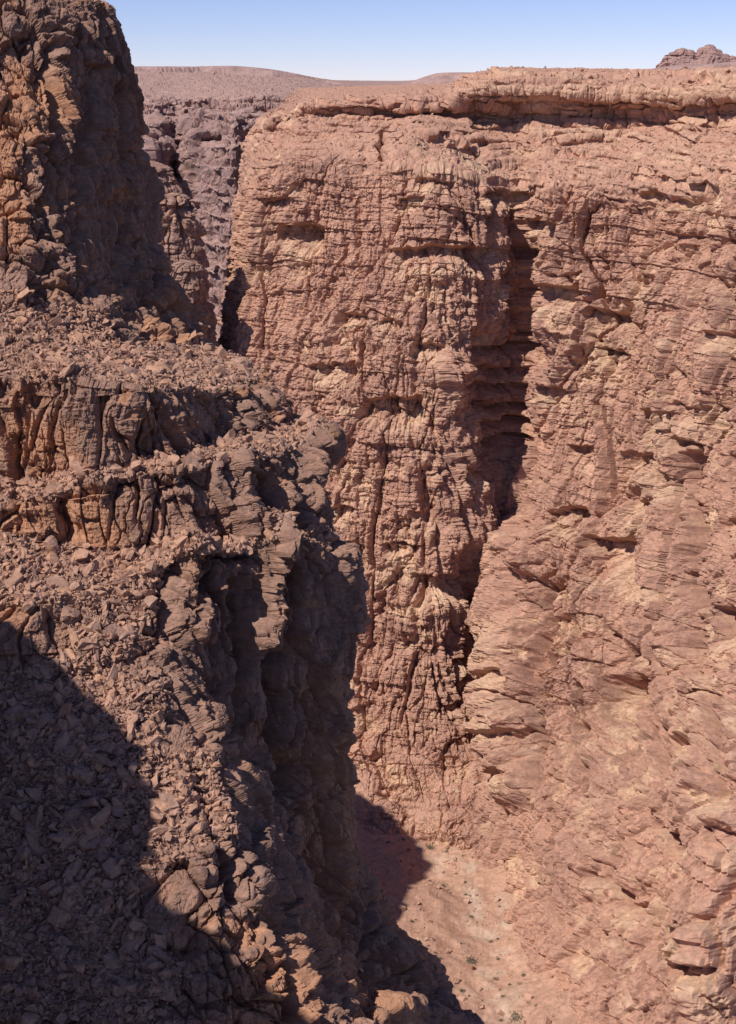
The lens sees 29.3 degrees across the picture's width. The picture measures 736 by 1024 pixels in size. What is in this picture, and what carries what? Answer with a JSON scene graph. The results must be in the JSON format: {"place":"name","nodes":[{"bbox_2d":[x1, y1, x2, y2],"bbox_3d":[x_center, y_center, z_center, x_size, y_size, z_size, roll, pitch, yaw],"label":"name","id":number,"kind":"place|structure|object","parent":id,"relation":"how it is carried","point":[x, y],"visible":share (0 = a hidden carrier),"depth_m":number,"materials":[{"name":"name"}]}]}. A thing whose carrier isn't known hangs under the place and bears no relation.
{"place":"outdoors","nodes":[
{"label":"outdoors","id":0,"kind":"place"},
{"bbox_2d":[0,0,484,1023],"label":"terraced cliff","id":1,"kind":"structure","parent":0,"point":[278,908],"depth_m":53.21,"materials":[{"name":"stone"}]},
{"bbox_2d":[0,287,364,1023],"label":"boulder scree","id":2,"kind":"structure","parent":1,"relation":"on","point":[86,819],"depth_m":46.69,"materials":[{"name":"brown stone"}]},
{"bbox_2d":[150,160,218,346],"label":"rock pinnacle","id":3,"kind":"object","parent":1,"relation":"on","point":[183,242],"visible":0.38,"depth_m":321.71,"materials":[{"name":"stone"}]},
{"bbox_2d":[135,70,354,340],"bbox_3d":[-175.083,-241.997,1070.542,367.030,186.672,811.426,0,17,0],"label":"background canyon wall","id":4,"kind":"structure","parent":0,"point":[199,123],"depth_m":826.25,"materials":[{"name":"brown stone"}]},
{"bbox_2d":[104,0,735,80],"label":"sky","id":5,"kind":"structure","parent":0,"point":[361,40],"materials":[{"name":"blue"}]},
{"bbox_2d":[134,61,735,85],"bbox_3d":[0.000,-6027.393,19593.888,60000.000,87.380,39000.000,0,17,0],"label":"plateau","id":6,"kind":"structure","parent":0,"point":[443,78],"depth_m":2823.24,"materials":[{"name":"brown stone"}]},
{"bbox_2d":[656,44,735,67],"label":"butte","id":7,"kind":"object","parent":6,"relation":"on","point":[709,54],"visible":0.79,"depth_m":2555.39,"materials":[{"name":"brown stone"}]},
{"bbox_2d":[356,823,578,1023],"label":"canyon floor","id":8,"kind":"structure","parent":0,"point":[450,936],"depth_m":270.61,"materials":[{"name":"brown sand"}]},
{"bbox_2d":[386,838,536,1022],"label":"desert scrub","id":9,"kind":"object","parent":8,"relation":"on","point":[471,960],"visible":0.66,"depth_m":260.45,"materials":[{"name":"green plant"}]},
{"bbox_2d":[217,66,735,1023],"bbox_3d":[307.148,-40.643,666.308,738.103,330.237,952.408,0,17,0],"label":"canyon wall","id":10,"kind":"structure","parent":0,"point":[531,480],"depth_m":311.97,"materials":[{"name":"stone"}]},
{"bbox_2d":[242,66,735,1023],"bbox_3d":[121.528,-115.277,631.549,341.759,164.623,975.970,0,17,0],"label":"talus boulders","id":11,"kind":"object","parent":10,"relation":"on","point":[366,810],"visible":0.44,"depth_m":324.46,"materials":[{"name":"brown stone"}]}
]}

